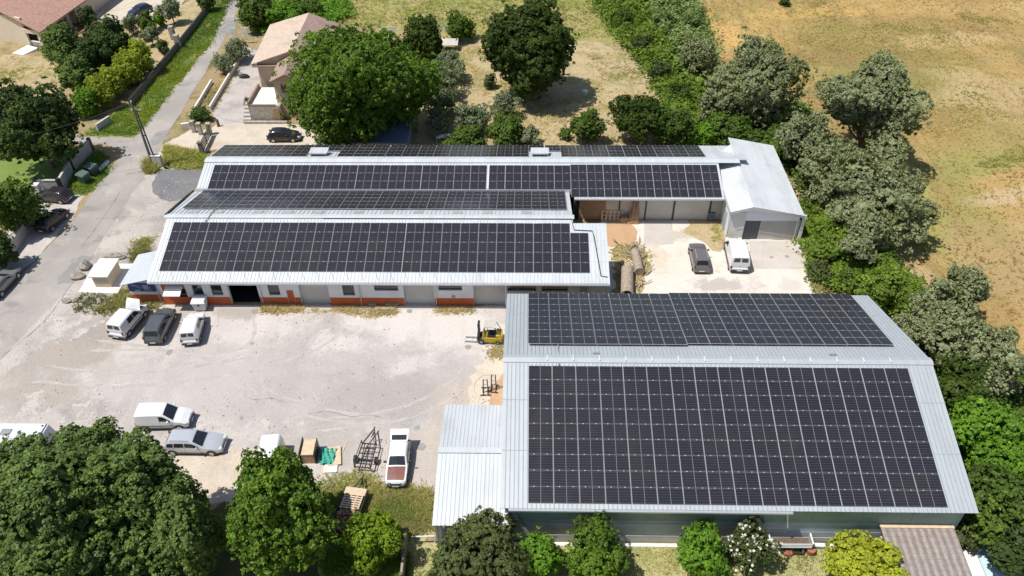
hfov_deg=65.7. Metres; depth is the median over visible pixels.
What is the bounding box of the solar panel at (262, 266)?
[252,261,271,271]
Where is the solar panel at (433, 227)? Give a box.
[424,223,442,231]
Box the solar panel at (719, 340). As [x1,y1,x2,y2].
[708,336,732,343]
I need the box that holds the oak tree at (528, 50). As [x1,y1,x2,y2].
[478,0,579,102]
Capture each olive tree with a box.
[121,14,139,34]
[138,25,160,45]
[153,0,181,23]
[211,51,232,74]
[222,37,252,62]
[422,86,456,113]
[425,106,450,136]
[427,64,462,98]
[431,46,466,84]
[454,101,495,130]
[489,89,523,114]
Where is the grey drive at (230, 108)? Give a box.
[210,46,260,123]
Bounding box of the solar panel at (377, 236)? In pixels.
[368,232,386,241]
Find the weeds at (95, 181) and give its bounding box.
[69,148,114,195]
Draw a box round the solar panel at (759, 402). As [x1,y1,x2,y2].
[746,395,771,409]
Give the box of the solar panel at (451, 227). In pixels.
[442,223,460,232]
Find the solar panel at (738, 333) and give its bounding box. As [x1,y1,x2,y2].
[727,329,751,336]
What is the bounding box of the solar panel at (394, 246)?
[385,242,404,251]
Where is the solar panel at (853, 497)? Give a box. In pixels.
[839,489,867,505]
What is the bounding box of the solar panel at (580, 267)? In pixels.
[571,262,589,272]
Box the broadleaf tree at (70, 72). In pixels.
[51,50,96,91]
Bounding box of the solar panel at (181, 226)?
[171,222,191,231]
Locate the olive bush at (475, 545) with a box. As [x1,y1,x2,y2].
[425,504,530,575]
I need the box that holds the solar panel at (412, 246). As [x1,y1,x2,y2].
[404,242,422,251]
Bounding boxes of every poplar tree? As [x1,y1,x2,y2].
[679,32,717,72]
[695,77,745,121]
[702,26,817,127]
[775,108,840,176]
[796,140,876,210]
[805,48,934,164]
[820,136,949,254]
[836,211,893,263]
[891,291,971,347]
[916,313,1023,397]
[917,260,993,322]
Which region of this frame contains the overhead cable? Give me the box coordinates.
[29,1,228,134]
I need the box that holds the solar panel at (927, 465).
[909,457,937,473]
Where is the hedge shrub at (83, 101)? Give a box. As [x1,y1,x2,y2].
[69,85,101,117]
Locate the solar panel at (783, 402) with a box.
[770,395,796,409]
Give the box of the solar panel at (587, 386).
[576,380,599,393]
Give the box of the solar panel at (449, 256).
[440,252,458,261]
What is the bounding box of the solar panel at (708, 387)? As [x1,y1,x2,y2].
[696,380,720,394]
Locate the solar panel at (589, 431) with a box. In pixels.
[578,423,601,438]
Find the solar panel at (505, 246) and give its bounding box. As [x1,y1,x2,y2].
[496,242,514,251]
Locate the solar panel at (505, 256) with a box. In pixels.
[496,252,514,261]
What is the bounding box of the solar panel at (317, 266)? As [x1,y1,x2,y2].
[308,261,327,271]
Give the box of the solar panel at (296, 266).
[289,261,308,271]
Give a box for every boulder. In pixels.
[70,272,84,279]
[79,259,90,269]
[102,252,125,258]
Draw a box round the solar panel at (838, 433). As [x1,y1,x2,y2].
[825,425,852,440]
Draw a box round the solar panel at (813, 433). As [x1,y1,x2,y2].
[800,425,827,440]
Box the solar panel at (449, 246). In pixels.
[441,242,459,251]
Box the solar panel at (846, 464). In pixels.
[832,456,860,472]
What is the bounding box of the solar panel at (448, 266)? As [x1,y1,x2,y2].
[439,262,457,271]
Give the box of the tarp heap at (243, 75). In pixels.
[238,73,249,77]
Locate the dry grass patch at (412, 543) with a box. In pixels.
[317,475,433,575]
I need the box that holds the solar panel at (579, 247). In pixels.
[571,242,588,252]
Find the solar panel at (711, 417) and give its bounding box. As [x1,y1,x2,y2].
[699,409,724,424]
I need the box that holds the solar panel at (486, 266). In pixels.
[477,262,495,271]
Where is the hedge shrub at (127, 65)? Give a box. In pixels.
[110,50,143,88]
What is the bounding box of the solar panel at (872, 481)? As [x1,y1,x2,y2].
[861,473,890,489]
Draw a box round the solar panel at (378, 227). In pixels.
[370,222,388,231]
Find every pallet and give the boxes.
[339,492,363,509]
[601,210,623,220]
[620,259,632,265]
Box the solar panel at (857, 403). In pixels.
[843,396,870,410]
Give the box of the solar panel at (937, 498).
[918,490,947,506]
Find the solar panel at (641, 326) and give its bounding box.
[637,323,659,329]
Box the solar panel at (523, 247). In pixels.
[515,242,532,251]
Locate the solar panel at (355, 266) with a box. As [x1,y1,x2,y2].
[345,261,364,271]
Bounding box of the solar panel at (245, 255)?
[236,251,255,260]
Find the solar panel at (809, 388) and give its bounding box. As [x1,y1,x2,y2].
[792,381,817,395]
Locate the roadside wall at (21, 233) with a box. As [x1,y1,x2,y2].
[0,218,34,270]
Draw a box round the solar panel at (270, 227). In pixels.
[261,222,280,231]
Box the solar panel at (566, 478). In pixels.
[554,470,578,486]
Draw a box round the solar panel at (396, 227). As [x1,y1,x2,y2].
[388,223,406,231]
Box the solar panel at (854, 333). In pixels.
[838,330,864,337]
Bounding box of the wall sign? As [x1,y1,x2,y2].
[127,283,156,291]
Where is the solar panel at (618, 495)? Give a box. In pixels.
[605,487,631,503]
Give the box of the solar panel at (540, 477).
[528,470,552,486]
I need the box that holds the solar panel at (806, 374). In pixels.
[789,367,814,381]
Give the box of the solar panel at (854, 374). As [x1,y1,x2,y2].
[837,367,862,381]
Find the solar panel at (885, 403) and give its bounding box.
[868,396,894,410]
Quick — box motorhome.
[0,423,56,449]
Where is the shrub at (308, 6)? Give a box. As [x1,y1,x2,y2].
[282,0,322,14]
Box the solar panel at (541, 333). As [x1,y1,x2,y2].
[528,329,549,336]
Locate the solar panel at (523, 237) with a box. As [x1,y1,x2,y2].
[515,232,532,242]
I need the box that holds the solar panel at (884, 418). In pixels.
[871,411,898,425]
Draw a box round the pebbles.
[16,175,502,480]
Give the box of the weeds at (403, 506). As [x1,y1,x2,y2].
[365,490,422,524]
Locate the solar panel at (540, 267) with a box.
[534,262,551,272]
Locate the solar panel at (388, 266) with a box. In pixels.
[383,261,401,271]
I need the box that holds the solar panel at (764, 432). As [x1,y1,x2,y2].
[750,425,777,440]
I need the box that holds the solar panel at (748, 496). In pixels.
[735,488,762,504]
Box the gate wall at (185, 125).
[181,122,190,129]
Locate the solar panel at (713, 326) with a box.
[702,323,725,329]
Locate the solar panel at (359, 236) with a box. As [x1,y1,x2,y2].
[350,232,368,241]
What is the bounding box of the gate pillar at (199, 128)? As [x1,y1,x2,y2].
[195,122,202,134]
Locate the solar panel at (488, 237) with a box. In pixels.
[478,232,496,241]
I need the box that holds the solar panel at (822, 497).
[813,489,841,505]
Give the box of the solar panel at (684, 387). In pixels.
[672,380,696,394]
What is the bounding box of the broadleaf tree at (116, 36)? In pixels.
[80,13,133,58]
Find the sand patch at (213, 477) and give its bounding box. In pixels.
[175,452,240,503]
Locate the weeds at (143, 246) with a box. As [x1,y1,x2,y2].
[122,232,157,263]
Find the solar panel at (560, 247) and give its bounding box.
[552,242,569,251]
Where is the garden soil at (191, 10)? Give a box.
[140,0,202,79]
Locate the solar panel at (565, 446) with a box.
[553,438,577,454]
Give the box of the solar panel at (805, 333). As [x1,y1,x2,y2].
[793,330,818,336]
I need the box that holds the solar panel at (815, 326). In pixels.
[811,323,835,329]
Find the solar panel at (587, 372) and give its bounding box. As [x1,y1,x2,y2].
[576,366,598,379]
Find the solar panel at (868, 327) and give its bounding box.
[855,324,881,330]
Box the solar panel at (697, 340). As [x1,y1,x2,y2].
[685,336,709,343]
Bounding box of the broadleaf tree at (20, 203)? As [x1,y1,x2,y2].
[0,171,52,231]
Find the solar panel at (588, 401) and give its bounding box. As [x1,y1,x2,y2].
[577,394,600,408]
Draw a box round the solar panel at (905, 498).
[891,490,920,506]
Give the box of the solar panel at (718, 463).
[705,455,731,471]
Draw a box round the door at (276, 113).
[272,108,280,120]
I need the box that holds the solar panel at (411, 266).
[402,262,420,271]
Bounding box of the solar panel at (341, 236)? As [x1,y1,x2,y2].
[332,232,350,241]
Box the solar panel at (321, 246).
[312,241,330,251]
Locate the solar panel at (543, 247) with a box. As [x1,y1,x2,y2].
[534,242,551,251]
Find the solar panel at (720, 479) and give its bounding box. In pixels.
[707,471,733,487]
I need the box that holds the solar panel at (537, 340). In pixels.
[528,336,549,343]
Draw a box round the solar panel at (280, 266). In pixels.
[271,261,290,271]
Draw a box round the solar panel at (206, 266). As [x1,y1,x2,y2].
[196,261,216,270]
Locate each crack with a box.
[1,255,92,357]
[314,411,381,417]
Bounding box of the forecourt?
[158,122,337,154]
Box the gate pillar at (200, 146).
[196,141,204,152]
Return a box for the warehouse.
[500,293,978,542]
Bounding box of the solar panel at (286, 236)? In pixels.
[277,232,296,241]
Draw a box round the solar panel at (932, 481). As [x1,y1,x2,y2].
[913,473,942,489]
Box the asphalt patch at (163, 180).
[152,169,202,200]
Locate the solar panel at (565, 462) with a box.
[553,454,578,469]
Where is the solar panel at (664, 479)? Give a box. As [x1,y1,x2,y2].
[656,471,681,487]
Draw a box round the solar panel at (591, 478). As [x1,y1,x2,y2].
[579,470,604,486]
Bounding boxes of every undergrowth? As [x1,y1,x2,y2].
[245,0,357,37]
[690,97,839,214]
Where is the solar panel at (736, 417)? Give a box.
[724,410,749,424]
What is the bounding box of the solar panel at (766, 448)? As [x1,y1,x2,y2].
[753,440,779,455]
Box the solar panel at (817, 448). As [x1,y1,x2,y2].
[803,441,830,456]
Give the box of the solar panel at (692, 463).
[680,455,705,471]
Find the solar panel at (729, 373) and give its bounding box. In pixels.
[717,366,742,380]
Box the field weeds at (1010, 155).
[909,143,1023,261]
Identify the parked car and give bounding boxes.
[0,267,20,296]
[33,207,69,232]
[38,186,74,204]
[126,2,152,16]
[142,307,176,343]
[162,428,227,455]
[266,127,301,142]
[383,429,410,486]
[688,242,710,271]
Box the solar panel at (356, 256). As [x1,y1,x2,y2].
[347,251,366,261]
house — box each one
[0,0,110,54]
[243,13,345,123]
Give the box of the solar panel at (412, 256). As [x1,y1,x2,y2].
[403,252,421,261]
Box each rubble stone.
[61,298,71,302]
[82,296,89,302]
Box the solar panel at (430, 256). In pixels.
[421,252,439,261]
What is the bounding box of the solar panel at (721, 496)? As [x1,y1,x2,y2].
[709,488,736,504]
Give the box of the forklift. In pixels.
[465,320,502,344]
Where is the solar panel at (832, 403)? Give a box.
[819,396,845,410]
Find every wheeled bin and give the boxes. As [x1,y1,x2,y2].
[75,169,90,183]
[83,162,98,175]
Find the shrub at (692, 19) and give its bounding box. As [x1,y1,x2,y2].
[681,5,709,27]
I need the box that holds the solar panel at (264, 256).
[254,251,274,260]
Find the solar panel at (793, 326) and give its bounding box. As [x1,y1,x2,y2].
[789,323,813,329]
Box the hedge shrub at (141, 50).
[118,37,154,75]
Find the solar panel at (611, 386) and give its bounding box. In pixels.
[600,380,623,393]
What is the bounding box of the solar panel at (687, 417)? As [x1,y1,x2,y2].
[675,409,699,424]
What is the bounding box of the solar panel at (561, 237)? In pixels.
[552,233,569,242]
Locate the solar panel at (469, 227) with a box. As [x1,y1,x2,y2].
[461,223,478,232]
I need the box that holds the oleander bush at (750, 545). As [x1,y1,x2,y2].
[722,515,783,575]
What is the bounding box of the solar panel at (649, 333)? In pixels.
[638,330,661,336]
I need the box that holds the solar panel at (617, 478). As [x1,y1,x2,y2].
[605,470,630,486]
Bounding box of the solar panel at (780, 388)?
[767,381,793,395]
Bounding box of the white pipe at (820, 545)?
[813,543,836,547]
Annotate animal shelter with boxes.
[441,38,457,49]
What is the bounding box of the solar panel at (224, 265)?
[215,261,234,270]
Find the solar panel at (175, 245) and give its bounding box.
[165,241,185,250]
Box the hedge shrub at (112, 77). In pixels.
[93,64,126,98]
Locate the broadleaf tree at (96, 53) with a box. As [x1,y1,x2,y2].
[69,36,116,75]
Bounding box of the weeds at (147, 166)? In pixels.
[136,151,166,174]
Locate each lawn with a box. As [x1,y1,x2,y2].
[0,150,75,190]
[415,541,846,575]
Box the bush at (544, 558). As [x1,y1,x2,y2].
[516,525,564,575]
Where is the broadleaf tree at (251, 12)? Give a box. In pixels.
[234,0,275,30]
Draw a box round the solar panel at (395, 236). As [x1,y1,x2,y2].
[387,232,405,241]
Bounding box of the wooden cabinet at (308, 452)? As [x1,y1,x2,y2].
[298,437,319,463]
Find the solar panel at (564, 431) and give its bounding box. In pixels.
[553,423,577,438]
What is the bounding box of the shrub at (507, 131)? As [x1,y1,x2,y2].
[485,106,524,144]
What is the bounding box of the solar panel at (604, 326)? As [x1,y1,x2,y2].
[593,323,615,329]
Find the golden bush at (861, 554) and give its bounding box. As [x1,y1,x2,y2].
[820,529,910,575]
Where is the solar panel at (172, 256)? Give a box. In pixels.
[162,251,182,260]
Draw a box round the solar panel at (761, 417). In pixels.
[748,410,774,424]
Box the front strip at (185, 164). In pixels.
[162,147,204,169]
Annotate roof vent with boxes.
[309,147,328,155]
[531,148,548,156]
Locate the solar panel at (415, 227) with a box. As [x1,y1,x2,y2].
[406,223,424,231]
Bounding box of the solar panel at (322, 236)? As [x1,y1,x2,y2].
[314,232,332,241]
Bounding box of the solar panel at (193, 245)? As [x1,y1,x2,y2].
[183,241,203,250]
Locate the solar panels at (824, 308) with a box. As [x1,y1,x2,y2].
[183,145,875,323]
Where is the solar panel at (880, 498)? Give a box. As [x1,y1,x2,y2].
[865,489,894,506]
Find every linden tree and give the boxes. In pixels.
[0,430,55,477]
[0,440,148,575]
[53,415,123,450]
[74,425,190,535]
[101,507,182,575]
[146,470,229,575]
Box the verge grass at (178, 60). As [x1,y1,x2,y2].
[79,0,233,137]
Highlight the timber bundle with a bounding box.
[627,201,638,223]
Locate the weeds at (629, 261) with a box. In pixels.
[609,241,654,292]
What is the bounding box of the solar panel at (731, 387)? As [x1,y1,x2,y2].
[719,381,744,394]
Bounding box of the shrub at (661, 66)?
[647,60,674,78]
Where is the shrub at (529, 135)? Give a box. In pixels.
[517,124,541,145]
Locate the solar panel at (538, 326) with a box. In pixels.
[528,323,549,329]
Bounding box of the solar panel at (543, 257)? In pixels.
[534,252,551,261]
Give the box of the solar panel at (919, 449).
[904,441,933,457]
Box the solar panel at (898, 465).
[883,457,911,473]
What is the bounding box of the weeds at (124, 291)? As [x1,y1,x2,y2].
[91,285,165,317]
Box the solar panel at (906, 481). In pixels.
[887,473,916,489]
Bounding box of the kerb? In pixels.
[514,542,829,548]
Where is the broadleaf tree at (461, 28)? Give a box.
[445,9,476,40]
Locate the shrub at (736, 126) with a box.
[703,108,763,145]
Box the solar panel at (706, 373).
[694,366,718,380]
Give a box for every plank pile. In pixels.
[368,302,376,306]
[385,302,398,306]
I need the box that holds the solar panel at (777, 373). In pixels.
[765,367,790,380]
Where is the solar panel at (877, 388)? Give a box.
[864,382,890,396]
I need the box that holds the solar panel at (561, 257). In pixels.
[552,252,570,262]
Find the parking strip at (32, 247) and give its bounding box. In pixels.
[2,192,83,270]
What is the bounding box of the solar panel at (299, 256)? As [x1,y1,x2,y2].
[291,251,310,261]
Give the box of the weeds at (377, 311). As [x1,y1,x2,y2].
[300,303,400,319]
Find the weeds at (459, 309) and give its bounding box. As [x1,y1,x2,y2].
[430,305,476,316]
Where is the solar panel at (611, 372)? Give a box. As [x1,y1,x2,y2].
[599,366,622,379]
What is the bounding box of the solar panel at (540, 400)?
[528,394,551,408]
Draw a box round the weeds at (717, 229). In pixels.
[709,219,725,241]
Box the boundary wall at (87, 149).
[32,137,94,188]
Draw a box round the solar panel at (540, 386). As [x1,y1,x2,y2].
[529,379,551,393]
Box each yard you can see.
[0,167,505,521]
[601,219,823,294]
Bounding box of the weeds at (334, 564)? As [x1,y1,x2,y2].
[314,483,413,575]
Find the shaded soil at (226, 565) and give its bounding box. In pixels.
[169,482,336,575]
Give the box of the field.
[693,0,1023,353]
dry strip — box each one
[611,241,652,292]
[683,219,725,251]
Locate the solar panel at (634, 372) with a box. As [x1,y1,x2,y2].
[623,366,646,379]
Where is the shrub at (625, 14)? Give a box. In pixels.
[611,3,637,26]
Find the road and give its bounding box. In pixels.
[0,0,238,359]
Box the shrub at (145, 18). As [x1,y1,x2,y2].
[136,10,156,30]
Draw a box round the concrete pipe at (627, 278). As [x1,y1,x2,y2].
[620,264,633,293]
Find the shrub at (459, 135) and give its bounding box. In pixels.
[439,124,487,144]
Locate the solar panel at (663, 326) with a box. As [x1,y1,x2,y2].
[658,323,681,330]
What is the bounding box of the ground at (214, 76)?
[0,0,1008,548]
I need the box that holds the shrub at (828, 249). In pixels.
[811,221,857,263]
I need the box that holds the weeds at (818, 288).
[799,238,836,293]
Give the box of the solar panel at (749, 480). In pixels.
[732,472,759,488]
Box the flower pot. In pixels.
[807,546,815,555]
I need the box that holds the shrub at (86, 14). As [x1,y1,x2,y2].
[76,5,97,26]
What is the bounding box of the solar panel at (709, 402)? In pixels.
[697,395,722,409]
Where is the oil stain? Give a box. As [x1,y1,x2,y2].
[416,442,425,449]
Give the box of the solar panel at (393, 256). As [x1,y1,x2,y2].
[384,251,402,261]
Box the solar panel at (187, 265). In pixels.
[178,261,197,270]
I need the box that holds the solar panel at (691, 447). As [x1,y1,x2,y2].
[678,439,703,455]
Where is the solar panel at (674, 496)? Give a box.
[657,487,683,504]
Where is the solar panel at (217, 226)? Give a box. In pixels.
[207,222,226,231]
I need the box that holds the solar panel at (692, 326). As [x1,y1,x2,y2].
[680,322,703,329]
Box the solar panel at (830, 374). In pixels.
[813,367,838,381]
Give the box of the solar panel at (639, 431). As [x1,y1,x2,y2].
[627,424,651,439]
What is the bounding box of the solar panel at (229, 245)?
[220,241,239,250]
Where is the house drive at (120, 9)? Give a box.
[95,0,183,23]
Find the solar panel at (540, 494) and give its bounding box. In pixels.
[528,486,553,502]
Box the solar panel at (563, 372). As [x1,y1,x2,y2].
[552,365,575,379]
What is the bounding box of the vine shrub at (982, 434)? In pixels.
[948,395,1023,480]
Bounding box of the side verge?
[66,150,110,194]
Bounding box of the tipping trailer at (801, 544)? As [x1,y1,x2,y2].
[767,533,813,553]
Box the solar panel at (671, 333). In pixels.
[661,330,683,336]
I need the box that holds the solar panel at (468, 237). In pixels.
[460,232,477,241]
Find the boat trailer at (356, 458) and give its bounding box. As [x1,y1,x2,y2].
[353,427,377,468]
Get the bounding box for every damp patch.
[15,390,50,417]
[39,310,104,344]
[68,399,100,421]
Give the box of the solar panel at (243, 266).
[233,261,253,270]
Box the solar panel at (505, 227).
[497,223,514,232]
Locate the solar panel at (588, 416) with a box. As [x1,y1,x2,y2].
[577,408,601,423]
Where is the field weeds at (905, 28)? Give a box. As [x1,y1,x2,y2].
[779,0,1023,138]
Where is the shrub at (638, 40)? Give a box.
[630,33,654,48]
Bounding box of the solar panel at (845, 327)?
[833,323,858,330]
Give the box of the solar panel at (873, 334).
[860,330,887,337]
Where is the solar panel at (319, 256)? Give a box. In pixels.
[310,251,329,261]
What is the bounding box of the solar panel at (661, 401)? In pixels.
[649,394,673,409]
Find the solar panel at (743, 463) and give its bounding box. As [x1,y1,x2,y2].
[730,456,757,471]
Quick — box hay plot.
[405,41,661,145]
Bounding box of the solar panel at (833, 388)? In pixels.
[816,381,842,395]
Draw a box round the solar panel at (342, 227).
[334,222,352,231]
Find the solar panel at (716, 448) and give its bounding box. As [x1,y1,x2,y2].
[703,440,729,455]
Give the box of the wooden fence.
[399,526,435,575]
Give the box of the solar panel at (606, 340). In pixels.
[595,336,618,343]
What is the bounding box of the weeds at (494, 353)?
[482,340,503,361]
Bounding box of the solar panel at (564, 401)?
[553,394,576,408]
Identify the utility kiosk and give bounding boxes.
[88,258,121,286]
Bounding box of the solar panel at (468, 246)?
[459,242,477,251]
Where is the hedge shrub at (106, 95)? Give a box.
[82,73,115,108]
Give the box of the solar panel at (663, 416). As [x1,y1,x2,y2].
[650,409,675,423]
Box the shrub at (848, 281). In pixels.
[837,266,864,294]
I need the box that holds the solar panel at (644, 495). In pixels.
[631,487,657,503]
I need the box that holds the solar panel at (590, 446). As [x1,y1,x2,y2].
[578,439,602,454]
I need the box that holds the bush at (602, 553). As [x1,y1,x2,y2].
[553,509,629,575]
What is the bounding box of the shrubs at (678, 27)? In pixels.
[642,0,730,79]
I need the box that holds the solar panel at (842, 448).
[828,441,856,456]
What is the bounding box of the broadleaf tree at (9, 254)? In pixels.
[0,230,19,268]
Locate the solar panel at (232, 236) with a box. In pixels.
[223,231,242,241]
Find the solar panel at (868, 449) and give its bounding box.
[854,441,881,456]
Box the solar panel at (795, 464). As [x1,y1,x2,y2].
[781,456,808,472]
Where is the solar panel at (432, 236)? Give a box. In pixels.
[423,232,441,241]
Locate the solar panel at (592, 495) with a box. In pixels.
[580,486,605,503]
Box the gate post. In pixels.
[31,182,41,192]
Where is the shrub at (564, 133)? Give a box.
[557,125,570,140]
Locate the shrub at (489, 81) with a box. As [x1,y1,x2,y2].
[483,73,496,87]
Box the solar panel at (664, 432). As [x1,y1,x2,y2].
[652,424,676,439]
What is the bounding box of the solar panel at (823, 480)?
[810,472,837,488]
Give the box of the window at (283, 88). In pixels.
[280,85,287,92]
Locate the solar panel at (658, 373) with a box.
[646,366,670,379]
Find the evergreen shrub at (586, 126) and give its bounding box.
[567,107,609,142]
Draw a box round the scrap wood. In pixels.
[608,236,653,286]
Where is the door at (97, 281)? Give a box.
[93,278,109,286]
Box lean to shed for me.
[432,404,508,544]
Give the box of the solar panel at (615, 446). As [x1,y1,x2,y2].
[603,439,627,454]
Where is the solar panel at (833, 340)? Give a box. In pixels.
[820,337,847,344]
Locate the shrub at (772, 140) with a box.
[756,122,801,166]
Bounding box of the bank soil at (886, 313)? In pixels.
[798,231,901,317]
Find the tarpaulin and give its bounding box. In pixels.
[318,447,335,463]
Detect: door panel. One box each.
[579,200,605,218]
[605,201,618,217]
[619,201,645,218]
[645,201,673,218]
[673,201,709,218]
[710,201,723,218]
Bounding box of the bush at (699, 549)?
[675,517,732,575]
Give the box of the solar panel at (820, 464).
[806,456,834,472]
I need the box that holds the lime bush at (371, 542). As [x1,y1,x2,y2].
[340,509,406,574]
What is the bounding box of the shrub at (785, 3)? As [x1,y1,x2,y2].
[779,0,791,6]
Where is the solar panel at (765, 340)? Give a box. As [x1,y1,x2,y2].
[752,336,777,343]
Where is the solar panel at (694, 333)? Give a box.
[682,329,706,336]
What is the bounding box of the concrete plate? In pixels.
[98,159,109,170]
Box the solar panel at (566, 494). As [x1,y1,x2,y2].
[554,486,579,502]
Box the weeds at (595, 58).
[437,43,660,144]
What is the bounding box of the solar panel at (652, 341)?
[640,337,663,344]
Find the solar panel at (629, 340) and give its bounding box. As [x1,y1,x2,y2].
[618,337,640,343]
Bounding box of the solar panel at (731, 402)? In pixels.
[722,395,747,409]
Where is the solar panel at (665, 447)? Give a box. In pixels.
[653,439,678,454]
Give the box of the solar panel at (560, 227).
[552,223,569,232]
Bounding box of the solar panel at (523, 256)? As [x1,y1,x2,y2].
[515,252,532,261]
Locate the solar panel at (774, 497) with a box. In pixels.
[761,488,788,505]
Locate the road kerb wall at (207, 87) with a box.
[189,79,212,114]
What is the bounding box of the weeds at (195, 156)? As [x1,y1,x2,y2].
[159,146,209,164]
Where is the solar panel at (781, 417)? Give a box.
[773,410,799,425]
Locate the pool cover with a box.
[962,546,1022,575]
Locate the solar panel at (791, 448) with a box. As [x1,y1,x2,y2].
[778,440,805,456]
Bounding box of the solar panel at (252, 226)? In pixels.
[243,222,262,231]
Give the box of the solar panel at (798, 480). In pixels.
[784,472,811,488]
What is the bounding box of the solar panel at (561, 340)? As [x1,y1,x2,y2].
[551,336,572,343]
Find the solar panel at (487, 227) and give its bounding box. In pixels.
[479,223,496,232]
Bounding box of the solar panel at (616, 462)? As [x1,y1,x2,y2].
[604,454,629,470]
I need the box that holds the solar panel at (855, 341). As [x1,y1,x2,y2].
[843,337,870,344]
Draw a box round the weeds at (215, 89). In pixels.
[183,61,242,120]
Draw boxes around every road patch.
[56,255,92,284]
[151,129,169,145]
[218,17,238,34]
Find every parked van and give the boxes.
[106,297,148,338]
[134,402,194,430]
[179,311,206,345]
[258,434,285,458]
[723,237,749,271]
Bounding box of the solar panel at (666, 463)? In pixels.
[654,455,680,470]
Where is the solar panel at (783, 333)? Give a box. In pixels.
[771,330,796,336]
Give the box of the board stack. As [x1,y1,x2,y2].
[322,446,340,473]
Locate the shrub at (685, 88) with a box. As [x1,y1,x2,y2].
[668,81,693,100]
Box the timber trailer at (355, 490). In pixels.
[330,474,368,534]
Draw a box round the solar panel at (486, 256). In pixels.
[477,252,495,261]
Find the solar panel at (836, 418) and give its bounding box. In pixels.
[822,410,849,425]
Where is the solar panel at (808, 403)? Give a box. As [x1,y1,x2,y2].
[794,395,820,410]
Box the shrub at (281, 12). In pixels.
[261,1,303,23]
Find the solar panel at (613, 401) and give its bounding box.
[601,394,624,408]
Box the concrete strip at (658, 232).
[644,220,673,244]
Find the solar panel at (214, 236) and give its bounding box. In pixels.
[205,231,224,240]
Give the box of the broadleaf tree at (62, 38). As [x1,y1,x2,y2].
[37,18,80,65]
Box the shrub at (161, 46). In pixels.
[155,38,169,53]
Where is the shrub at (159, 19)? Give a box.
[152,11,166,26]
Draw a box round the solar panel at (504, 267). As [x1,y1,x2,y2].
[496,262,513,272]
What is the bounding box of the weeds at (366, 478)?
[311,466,381,505]
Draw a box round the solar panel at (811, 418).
[797,410,824,425]
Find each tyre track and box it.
[29,317,343,387]
[44,315,323,374]
[89,348,374,426]
[96,340,376,417]
[185,313,256,364]
[317,389,464,431]
[320,355,466,420]
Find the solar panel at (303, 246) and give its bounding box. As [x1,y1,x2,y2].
[293,241,312,251]
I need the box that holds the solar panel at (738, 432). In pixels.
[726,424,751,439]
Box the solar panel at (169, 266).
[159,261,179,270]
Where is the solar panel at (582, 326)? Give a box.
[572,323,593,329]
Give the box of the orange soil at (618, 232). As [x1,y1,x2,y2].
[606,221,637,246]
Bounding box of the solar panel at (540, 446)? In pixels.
[528,438,552,453]
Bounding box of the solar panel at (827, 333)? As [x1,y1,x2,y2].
[815,330,841,336]
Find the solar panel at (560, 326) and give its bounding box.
[550,323,571,329]
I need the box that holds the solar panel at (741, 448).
[728,440,754,455]
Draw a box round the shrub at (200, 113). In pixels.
[188,105,211,121]
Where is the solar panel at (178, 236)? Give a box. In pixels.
[168,231,188,240]
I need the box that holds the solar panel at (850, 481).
[835,473,864,489]
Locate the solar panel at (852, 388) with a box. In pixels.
[840,381,866,395]
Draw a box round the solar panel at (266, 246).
[257,241,276,250]
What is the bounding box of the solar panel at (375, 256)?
[365,251,384,261]
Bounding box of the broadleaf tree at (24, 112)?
[0,76,84,168]
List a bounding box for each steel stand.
[480,379,490,395]
[489,374,498,393]
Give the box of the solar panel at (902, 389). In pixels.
[888,382,915,396]
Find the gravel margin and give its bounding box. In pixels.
[0,168,187,380]
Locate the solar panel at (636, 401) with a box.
[625,394,649,408]
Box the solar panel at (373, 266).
[364,261,383,271]
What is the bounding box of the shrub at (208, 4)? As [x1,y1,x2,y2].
[196,0,215,9]
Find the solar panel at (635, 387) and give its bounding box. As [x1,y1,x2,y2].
[624,380,647,394]
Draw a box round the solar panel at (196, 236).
[187,231,206,240]
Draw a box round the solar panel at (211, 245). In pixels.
[202,241,221,250]
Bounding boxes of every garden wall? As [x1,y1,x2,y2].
[127,6,208,106]
[209,58,239,110]
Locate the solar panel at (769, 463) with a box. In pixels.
[755,456,782,471]
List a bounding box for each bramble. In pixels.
[586,0,708,144]
[786,198,931,317]
[893,308,1023,501]
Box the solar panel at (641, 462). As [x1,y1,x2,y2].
[629,455,654,470]
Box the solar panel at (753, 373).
[741,367,766,380]
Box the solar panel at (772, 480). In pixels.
[758,472,785,488]
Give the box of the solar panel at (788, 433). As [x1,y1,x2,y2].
[775,425,802,440]
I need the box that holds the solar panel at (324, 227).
[315,222,334,231]
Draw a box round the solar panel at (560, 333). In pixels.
[550,329,571,336]
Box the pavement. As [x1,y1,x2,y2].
[162,305,505,309]
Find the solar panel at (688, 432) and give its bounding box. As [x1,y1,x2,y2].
[676,424,701,439]
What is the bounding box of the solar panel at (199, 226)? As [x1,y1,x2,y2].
[189,222,209,231]
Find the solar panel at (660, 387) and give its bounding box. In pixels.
[648,380,672,394]
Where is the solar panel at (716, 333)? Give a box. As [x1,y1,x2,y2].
[705,329,728,336]
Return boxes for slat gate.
[201,125,210,148]
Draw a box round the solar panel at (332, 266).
[327,261,345,271]
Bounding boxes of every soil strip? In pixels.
[468,353,503,404]
[486,374,502,404]
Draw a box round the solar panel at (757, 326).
[745,323,769,329]
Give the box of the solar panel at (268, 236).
[259,232,278,241]
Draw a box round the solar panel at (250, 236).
[241,231,260,241]
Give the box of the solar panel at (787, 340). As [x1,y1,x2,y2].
[775,337,800,343]

